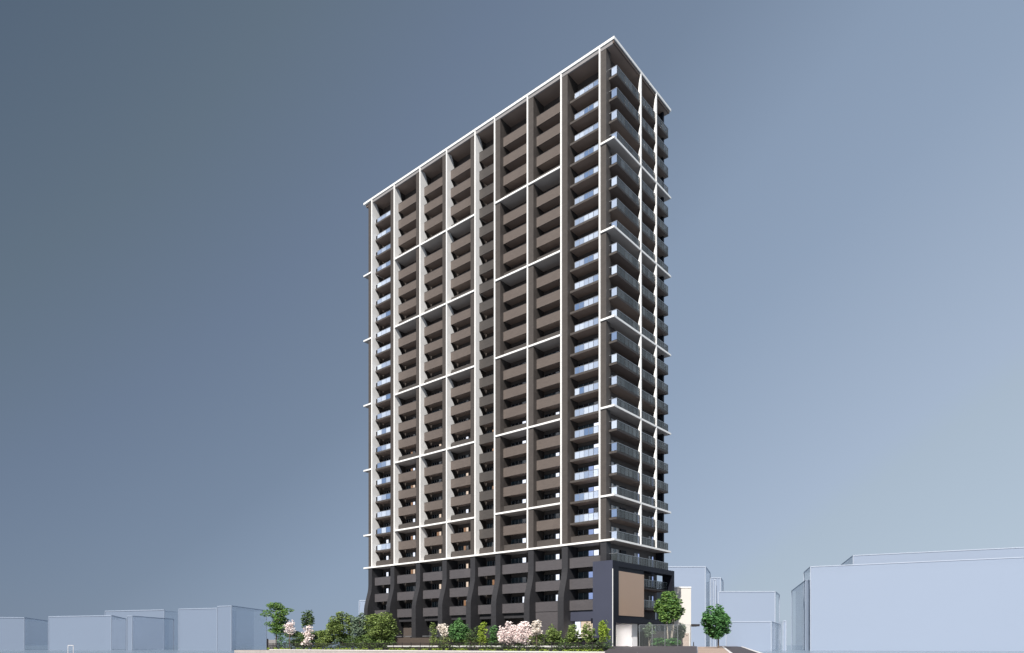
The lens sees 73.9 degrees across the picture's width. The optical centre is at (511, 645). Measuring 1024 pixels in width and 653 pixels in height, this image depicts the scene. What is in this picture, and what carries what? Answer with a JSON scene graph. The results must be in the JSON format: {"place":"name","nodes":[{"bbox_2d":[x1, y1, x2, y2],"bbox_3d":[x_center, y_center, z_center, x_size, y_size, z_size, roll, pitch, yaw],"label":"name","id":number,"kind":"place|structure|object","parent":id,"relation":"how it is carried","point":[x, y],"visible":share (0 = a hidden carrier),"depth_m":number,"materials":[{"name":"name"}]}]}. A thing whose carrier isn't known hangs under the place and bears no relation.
{"place":"outdoors","nodes":[
{"label":"outdoors","id":0,"kind":"place"},
{"bbox_2d":[0,617,46,649],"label":"pale building","id":1,"kind":"structure","parent":0,"point":[12,633],"depth_m":213.24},
{"bbox_2d":[48,615,125,649],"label":"pale building","id":2,"kind":"structure","parent":0,"point":[92,632],"depth_m":211.88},
{"bbox_2d":[105,609,164,648],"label":"pale building","id":3,"kind":"structure","parent":0,"point":[148,633],"depth_m":253.74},
{"bbox_2d":[126,616,173,649],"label":"pale building","id":4,"kind":"structure","parent":0,"point":[129,632],"depth_m":196.00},
{"bbox_2d":[359,600,365,615],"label":"pale building","id":5,"kind":"structure","parent":0,"point":[361,605],"depth_m":205.00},
{"bbox_2d":[234,650,581,652],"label":"pavement","id":6,"kind":"structure","parent":0,"point":[289,651],"depth_m":108.76,"materials":[{"name":"grey concrete"}]},
{"bbox_2d":[0,645,1023,652],"bbox_3d":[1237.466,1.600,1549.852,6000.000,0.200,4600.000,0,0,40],"label":"ground","id":7,"kind":"structure","parent":0,"point":[169,649],"depth_m":159.02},
{"bbox_2d":[178,608,216,649],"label":"pale building","id":8,"kind":"structure","parent":7,"relation":"on","point":[197,628],"depth_m":202.53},
{"bbox_2d":[217,605,266,649],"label":"pale building","id":9,"kind":"structure","parent":7,"relation":"on","point":[224,627],"depth_m":198.70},
{"bbox_2d":[269,649,604,652],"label":"kerb","id":10,"kind":"structure","parent":7,"relation":"on","point":[446,650],"depth_m":104.12,"materials":[{"name":"concrete"}]},
{"bbox_2d":[656,587,699,645],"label":"cream building","id":11,"kind":"structure","parent":7,"relation":"on","point":[683,594],"depth_m":124.00,"materials":[{"name":"white paint"}]},
{"bbox_2d":[683,633,688,645],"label":"door","id":12,"kind":"structure","parent":11,"relation":"in","point":[686,639],"depth_m":123.79,"materials":[{"name":"beige tile"}]},
{"bbox_2d":[710,577,723,646],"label":"pale building","id":13,"kind":"structure","parent":7,"relation":"on","point":[715,585],"depth_m":270.00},
{"bbox_2d":[726,621,780,650],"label":"pale building","id":14,"kind":"structure","parent":7,"relation":"on","point":[755,635],"depth_m":175.00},
{"bbox_2d":[783,621,786,649],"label":"pale building","id":15,"kind":"structure","parent":7,"relation":"on","point":[784,635],"depth_m":189.96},
{"bbox_2d":[791,580,809,649],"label":"pale building","id":16,"kind":"structure","parent":7,"relation":"on","point":[807,614],"depth_m":196.00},
{"bbox_2d":[0,0,1023,644],"label":"sky","id":17,"kind":"structure","parent":0,"point":[185,185],"materials":[{"name":"blue"}]},
{"bbox_2d":[605,646,696,652],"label":"driveway","id":18,"kind":"structure","parent":0,"point":[655,649],"depth_m":86.22,"materials":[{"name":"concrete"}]},
{"bbox_2d":[668,566,710,646],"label":"pale building","id":19,"kind":"structure","parent":0,"point":[693,578],"depth_m":262.00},
{"bbox_2d":[697,647,728,652],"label":"footpath","id":20,"kind":"structure","parent":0,"point":[710,650],"depth_m":102.67,"materials":[{"name":"beige concrete"}]},
{"bbox_2d":[700,604,731,647],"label":"street tree","id":21,"kind":"object","parent":20,"relation":"on","point":[716,623],"visible":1,"depth_m":127.20,"materials":[{"name":"green plant"}]},
{"bbox_2d":[725,647,755,652],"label":"road","id":22,"kind":"structure","parent":0,"point":[737,650],"depth_m":104.61,"materials":[{"name":"grey asphalt"}]},
{"bbox_2d":[718,591,779,648],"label":"pale building","id":23,"kind":"structure","parent":0,"point":[749,606],"depth_m":240.00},
{"bbox_2d":[803,547,1023,650],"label":"pale building","id":24,"kind":"structure","parent":0,"point":[962,600],"depth_m":179.92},
{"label":"forecourt","id":25,"kind":"structure","parent":0,"visible":0},
{"bbox_2d":[363,36,673,651],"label":"apartment tower","id":26,"kind":"structure","parent":25,"relation":"on","point":[517,275],"depth_m":107.81,"materials":[{"name":"concrete"}]},
{"bbox_2d":[459,600,465,605],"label":"window","id":27,"kind":"structure","parent":26,"relation":"in","point":[462,602],"depth_m":118.93,"materials":[{"name":"glass"}]},
{"bbox_2d":[459,581,468,586],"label":"window","id":28,"kind":"structure","parent":26,"relation":"in","point":[461,584],"depth_m":118.64,"materials":[{"name":"glass"}]},
{"bbox_2d":[511,596,523,602],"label":"window","id":29,"kind":"structure","parent":26,"relation":"in","point":[520,599],"depth_m":110.81,"materials":[{"name":"glass"}]},
{"bbox_2d":[511,577,526,583],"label":"window","id":30,"kind":"structure","parent":26,"relation":"in","point":[516,579],"depth_m":110.72,"materials":[{"name":"glass"}]},
{"bbox_2d":[511,557,526,563],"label":"window","id":31,"kind":"structure","parent":26,"relation":"in","point":[523,559],"depth_m":110.68,"materials":[{"name":"glass"}]},
{"bbox_2d":[511,537,526,543],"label":"window","id":32,"kind":"structure","parent":26,"relation":"in","point":[519,540],"depth_m":110.72,"materials":[{"name":"glass"}]},
{"bbox_2d":[511,518,526,524],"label":"window","id":33,"kind":"structure","parent":26,"relation":"in","point":[524,520],"depth_m":110.72,"materials":[{"name":"glass"}]},
{"bbox_2d":[511,498,526,504],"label":"window","id":34,"kind":"structure","parent":26,"relation":"in","point":[519,501],"depth_m":110.64,"materials":[{"name":"glass"}]},
{"bbox_2d":[511,479,526,485],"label":"window","id":35,"kind":"structure","parent":26,"relation":"in","point":[523,480],"depth_m":110.68,"materials":[{"name":"glass"}]},
{"bbox_2d":[511,459,526,465],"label":"window","id":36,"kind":"structure","parent":26,"relation":"in","point":[521,461],"depth_m":110.72,"materials":[{"name":"glass"}]},
{"bbox_2d":[511,440,526,445],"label":"window","id":37,"kind":"structure","parent":26,"relation":"in","point":[524,441],"depth_m":110.68,"materials":[{"name":"glass"}]},
{"bbox_2d":[511,420,526,426],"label":"window","id":38,"kind":"structure","parent":26,"relation":"in","point":[518,423],"depth_m":110.72,"materials":[{"name":"glass"}]},
{"bbox_2d":[544,594,557,601],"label":"window","id":39,"kind":"structure","parent":26,"relation":"in","point":[554,597],"depth_m":106.48,"materials":[{"name":"glass"}]},
{"bbox_2d":[544,574,559,580],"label":"window","id":40,"kind":"structure","parent":26,"relation":"in","point":[550,577],"depth_m":106.42,"materials":[{"name":"glass"}]},
{"bbox_2d":[544,553,559,560],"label":"window","id":41,"kind":"structure","parent":26,"relation":"in","point":[551,556],"depth_m":106.35,"materials":[{"name":"glass"}]},
{"bbox_2d":[544,533,559,539],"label":"window","id":42,"kind":"structure","parent":26,"relation":"in","point":[550,536],"depth_m":106.40,"materials":[{"name":"glass"}]},
{"bbox_2d":[544,513,559,519],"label":"window","id":43,"kind":"structure","parent":26,"relation":"in","point":[556,515],"depth_m":106.35,"materials":[{"name":"glass"}]},
{"bbox_2d":[544,492,559,498],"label":"window","id":44,"kind":"structure","parent":26,"relation":"in","point":[553,495],"depth_m":106.35,"materials":[{"name":"glass"}]},
{"bbox_2d":[544,472,559,478],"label":"window","id":45,"kind":"structure","parent":26,"relation":"in","point":[557,474],"depth_m":106.35,"materials":[{"name":"glass"}]},
{"bbox_2d":[544,452,559,458],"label":"window","id":46,"kind":"structure","parent":26,"relation":"in","point":[557,453],"depth_m":106.39,"materials":[{"name":"glass"}]},
{"bbox_2d":[544,431,559,437],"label":"window","id":47,"kind":"structure","parent":26,"relation":"in","point":[556,433],"depth_m":106.35,"materials":[{"name":"glass"}]},
{"bbox_2d":[544,411,559,417],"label":"window","id":48,"kind":"structure","parent":26,"relation":"in","point":[555,413],"depth_m":106.39,"materials":[{"name":"glass"}]},
{"bbox_2d":[575,621,592,637],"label":"shop window","id":49,"kind":"structure","parent":26,"relation":"in","point":[579,624],"depth_m":101.90,"materials":[{"name":"glass"}]},
{"bbox_2d":[578,592,592,599],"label":"window","id":50,"kind":"structure","parent":26,"relation":"in","point":[587,595],"depth_m":102.37,"materials":[{"name":"glass"}]},
{"bbox_2d":[578,571,592,577],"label":"window","id":51,"kind":"structure","parent":26,"relation":"in","point":[588,574],"depth_m":102.37,"materials":[{"name":"glass"}]},
{"bbox_2d":[578,549,598,556],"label":"window","id":52,"kind":"structure","parent":26,"relation":"in","point":[588,552],"depth_m":101.97,"materials":[{"name":"glass"}]},
{"bbox_2d":[578,528,598,535],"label":"window","id":53,"kind":"structure","parent":26,"relation":"in","point":[596,530],"depth_m":101.97,"materials":[{"name":"glass"}]},
{"bbox_2d":[578,507,598,518],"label":"window","id":54,"kind":"structure","parent":26,"relation":"in","point":[595,509],"depth_m":101.90,"materials":[{"name":"glass"}]},
{"bbox_2d":[578,485,598,496],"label":"window","id":55,"kind":"structure","parent":26,"relation":"in","point":[594,488],"depth_m":101.90,"materials":[{"name":"glass"}]},
{"bbox_2d":[578,464,598,475],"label":"window","id":56,"kind":"structure","parent":26,"relation":"in","point":[592,467],"depth_m":101.90,"materials":[{"name":"glass"}]},
{"bbox_2d":[578,443,598,453],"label":"window","id":57,"kind":"structure","parent":26,"relation":"in","point":[597,444],"depth_m":101.90,"materials":[{"name":"glass"}]},
{"bbox_2d":[578,422,598,431],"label":"window","id":58,"kind":"structure","parent":26,"relation":"in","point":[596,423],"depth_m":101.92,"materials":[{"name":"glass"}]},
{"bbox_2d":[578,400,598,409],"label":"window","id":59,"kind":"structure","parent":26,"relation":"in","point":[595,402],"depth_m":101.90,"materials":[{"name":"glass"}]},
{"bbox_2d":[578,379,598,388],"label":"window","id":60,"kind":"structure","parent":26,"relation":"in","point":[591,382],"depth_m":101.90,"materials":[{"name":"glass"}]},
{"bbox_2d":[578,358,598,366],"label":"window","id":61,"kind":"structure","parent":26,"relation":"in","point":[596,359],"depth_m":101.85,"materials":[{"name":"glass"}]},
{"bbox_2d":[578,336,598,344],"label":"window","id":62,"kind":"structure","parent":26,"relation":"in","point":[598,336],"depth_m":101.80,"materials":[{"name":"glass"}]},
{"bbox_2d":[578,315,598,323],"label":"window","id":63,"kind":"structure","parent":26,"relation":"in","point":[598,315],"depth_m":101.80,"materials":[{"name":"glass"}]},
{"bbox_2d":[611,548,625,559],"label":"window","id":64,"kind":"structure","parent":26,"relation":"in","point":[613,550],"depth_m":100.03,"materials":[{"name":"glass"}]},
{"bbox_2d":[611,526,625,537],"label":"window","id":65,"kind":"structure","parent":26,"relation":"in","point":[613,528],"depth_m":99.83,"materials":[{"name":"glass"}]},
{"bbox_2d":[611,504,625,517],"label":"window","id":66,"kind":"structure","parent":26,"relation":"in","point":[612,506],"depth_m":99.78,"materials":[{"name":"glass"}]},
{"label":"garden bed","id":67,"kind":"structure","parent":0,"visible":0},
{"bbox_2d":[268,640,276,647],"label":"garden wall","id":68,"kind":"structure","parent":67,"relation":"on","point":[272,641],"depth_m":139.30,"materials":[{"name":"concrete"}]},
{"bbox_2d":[260,602,293,639],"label":"broadleaf tree","id":69,"kind":"object","parent":67,"relation":"on","point":[280,617],"visible":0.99,"depth_m":139.77,"materials":[{"name":"green plant"}]},
{"bbox_2d":[274,632,286,646],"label":"shrub","id":70,"kind":"object","parent":67,"relation":"on","point":[280,637],"visible":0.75,"depth_m":139.21,"materials":[{"name":"green plant"}]},
{"bbox_2d":[283,620,294,647],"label":"cherry tree","id":71,"kind":"object","parent":67,"relation":"on","point":[290,629],"visible":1,"depth_m":136.17,"materials":[{"name":"pink plant"}]},
{"bbox_2d":[285,633,302,647],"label":"shrub","id":72,"kind":"object","parent":67,"relation":"on","point":[294,638],"visible":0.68,"depth_m":136.40,"materials":[{"name":"green plant"}]},
{"bbox_2d":[300,610,314,628],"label":"broadleaf tree","id":73,"kind":"object","parent":67,"relation":"on","point":[309,619],"visible":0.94,"depth_m":135.35,"materials":[{"name":"green plant"}]},
{"bbox_2d":[300,625,314,644],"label":"cherry tree","id":74,"kind":"object","parent":67,"relation":"on","point":[308,633],"visible":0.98,"depth_m":131.49,"materials":[{"name":"pink plant"}]},
{"bbox_2d":[284,629,337,647],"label":"shrub","id":75,"kind":"object","parent":67,"relation":"on","point":[313,638],"visible":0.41,"depth_m":134.46,"materials":[{"name":"green plant"}]},
{"bbox_2d":[315,629,334,647],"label":"shrub","id":76,"kind":"object","parent":67,"relation":"on","point":[323,639],"visible":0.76,"depth_m":130.03,"materials":[{"name":"green plant"}]},
{"bbox_2d":[325,611,355,642],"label":"broadleaf tree","id":77,"kind":"object","parent":67,"relation":"on","point":[338,628],"visible":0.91,"depth_m":126.28,"materials":[{"name":"green plant"}]},
{"bbox_2d":[333,637,355,647],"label":"shrub","id":78,"kind":"object","parent":67,"relation":"on","point":[345,640],"visible":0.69,"depth_m":124.79,"materials":[{"name":"green plant"}]},
{"bbox_2d":[350,612,369,641],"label":"broadleaf tree","id":79,"kind":"object","parent":67,"relation":"on","point":[358,624],"visible":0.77,"depth_m":124.82,"materials":[{"name":"green plant"}]},
{"bbox_2d":[340,634,396,647],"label":"shrub","id":80,"kind":"object","parent":67,"relation":"on","point":[361,638],"visible":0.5,"depth_m":123.25,"materials":[{"name":"green plant"}]},
{"bbox_2d":[353,639,388,648],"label":"shrub","id":81,"kind":"object","parent":67,"relation":"on","point":[375,642],"visible":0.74,"depth_m":119.40,"materials":[{"name":"green plant"}]},
{"bbox_2d":[363,612,400,649],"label":"broadleaf tree","id":82,"kind":"object","parent":67,"relation":"on","point":[380,626],"visible":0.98,"depth_m":118.84,"materials":[{"name":"green plant"}]},
{"bbox_2d":[384,638,438,649],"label":"garden wall","id":83,"kind":"structure","parent":67,"relation":"on","point":[408,641],"depth_m":116.99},
{"bbox_2d":[428,622,437,645],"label":"shrub","id":84,"kind":"object","parent":67,"relation":"on","point":[433,636],"visible":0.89,"depth_m":110.84,"materials":[{"name":"green plant"}]},
{"bbox_2d":[267,642,606,650],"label":"fence","id":85,"kind":"object","parent":67,"relation":"on","point":[469,646],"visible":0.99,"depth_m":108.57,"materials":[{"name":"metal"}]},
{"bbox_2d":[267,644,614,651],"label":"ground cover","id":86,"kind":"object","parent":67,"relation":"on","point":[518,647],"visible":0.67,"depth_m":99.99,"materials":[{"name":"green plant"}]},
{"bbox_2d":[436,623,448,640],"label":"cherry tree","id":87,"kind":"object","parent":67,"relation":"on","point":[441,628],"visible":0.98,"depth_m":108.43,"materials":[{"name":"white plant"}]},
{"bbox_2d":[434,636,453,648],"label":"shrub","id":88,"kind":"object","parent":67,"relation":"on","point":[443,642],"visible":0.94,"depth_m":107.79,"materials":[{"name":"green plant"}]},
{"bbox_2d":[448,618,471,644],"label":"broadleaf tree","id":89,"kind":"object","parent":67,"relation":"on","point":[459,628],"visible":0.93,"depth_m":106.94,"materials":[{"name":"green plant"}]},
{"bbox_2d":[465,627,477,644],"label":"shrub","id":90,"kind":"object","parent":67,"relation":"on","point":[470,638],"visible":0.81,"depth_m":105.74,"materials":[{"name":"green plant"}]},
{"bbox_2d":[477,621,487,645],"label":"shrub","id":91,"kind":"object","parent":67,"relation":"on","point":[479,633],"visible":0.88,"depth_m":103.31,"materials":[{"name":"green plant"}]},
{"bbox_2d":[451,637,532,645],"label":"shrub","id":92,"kind":"object","parent":67,"relation":"on","point":[463,643],"visible":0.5,"depth_m":105.32,"materials":[{"name":"green plant"}]},
{"bbox_2d":[488,625,497,645],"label":"shrub","id":93,"kind":"object","parent":67,"relation":"on","point":[493,634],"visible":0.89,"depth_m":102.64,"materials":[{"name":"green plant"}]},
{"bbox_2d":[388,646,598,651],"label":"planter edge","id":94,"kind":"object","parent":67,"relation":"on","point":[411,647],"visible":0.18,"depth_m":105.64,"materials":[{"name":"white paint"}]},
{"bbox_2d":[497,621,518,647],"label":"cherry tree","id":95,"kind":"object","parent":67,"relation":"on","point":[508,635],"visible":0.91,"depth_m":99.09,"materials":[{"name":"pink plant"}]},
{"bbox_2d":[513,621,532,648],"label":"cherry tree","id":96,"kind":"object","parent":67,"relation":"on","point":[523,631],"visible":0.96,"depth_m":97.56,"materials":[{"name":"pink plant"}]},
{"bbox_2d":[526,634,544,645],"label":"shrub","id":97,"kind":"object","parent":67,"relation":"on","point":[541,641],"visible":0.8,"depth_m":96.69,"materials":[{"name":"green plant"}]},
{"bbox_2d":[530,620,542,646],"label":"cherry tree","id":98,"kind":"object","parent":67,"relation":"on","point":[537,630],"visible":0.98,"depth_m":95.97,"materials":[{"name":"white plant"}]},
{"bbox_2d":[545,624,561,644],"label":"tree","id":99,"kind":"object","parent":67,"relation":"on","point":[552,633],"visible":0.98,"depth_m":95.35,"materials":[{"name":"green plant"}]},
{"bbox_2d":[537,634,581,645],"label":"shrub","id":100,"kind":"object","parent":67,"relation":"on","point":[562,641],"visible":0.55,"depth_m":95.33,"materials":[{"name":"green plant"}]},
{"bbox_2d":[566,624,580,643],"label":"slender tree","id":101,"kind":"object","parent":67,"relation":"on","point":[571,635],"visible":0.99,"depth_m":93.50,"materials":[{"name":"green plant"}]},
{"bbox_2d":[545,638,601,645],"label":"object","id":102,"kind":"structure","parent":67,"relation":"on","point":[582,640],"depth_m":94.28,"materials":[{"name":"green plant"}]},
{"bbox_2d":[550,643,597,648],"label":"shrub","id":103,"kind":"object","parent":67,"relation":"on","point":[558,645],"visible":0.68,"depth_m":91.35,"materials":[{"name":"green plant"}]},
{"bbox_2d":[581,622,595,644],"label":"slender tree","id":104,"kind":"object","parent":67,"relation":"on","point":[587,634],"visible":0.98,"depth_m":91.95,"materials":[{"name":"green plant"}]},
{"bbox_2d":[594,638,612,649],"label":"shrub","id":105,"kind":"object","parent":67,"relation":"on","point":[602,644],"visible":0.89,"depth_m":88.27,"materials":[{"name":"green plant"}]},
{"bbox_2d":[597,620,610,641],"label":"slender tree","id":106,"kind":"object","parent":67,"relation":"on","point":[603,631],"visible":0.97,"depth_m":88.99,"materials":[{"name":"green plant"}]},
{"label":"entrance plaza","id":107,"kind":"structure","parent":0,"visible":0},
{"bbox_2d":[643,622,655,637],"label":"slender tree","id":108,"kind":"object","parent":107,"relation":"on","point":[648,633],"visible":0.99,"depth_m":100.70,"materials":[{"name":"green plant"}]},
{"bbox_2d":[644,631,682,645],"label":"stone wall","id":109,"kind":"structure","parent":107,"relation":"on","point":[658,634],"depth_m":104.00,"materials":[{"name":"grey stone"}]},
{"bbox_2d":[639,625,690,645],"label":"glass screen","id":110,"kind":"object","parent":107,"relation":"on","point":[677,635],"visible":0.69,"depth_m":94.23,"materials":[{"name":"glass"}]},
{"bbox_2d":[651,637,680,645],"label":"shrub","id":111,"kind":"object","parent":107,"relation":"on","point":[663,642],"visible":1,"depth_m":95.13,"materials":[{"name":"green plant"}]},
{"bbox_2d":[654,591,685,639],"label":"broadleaf tree","id":112,"kind":"object","parent":107,"relation":"on","point":[668,607],"visible":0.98,"depth_m":96.27,"materials":[{"name":"green plant"}]},
{"bbox_2d":[674,623,686,645],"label":"slender tree","id":113,"kind":"object","parent":107,"relation":"on","point":[682,631],"visible":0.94,"depth_m":100.71,"materials":[{"name":"green plant"}]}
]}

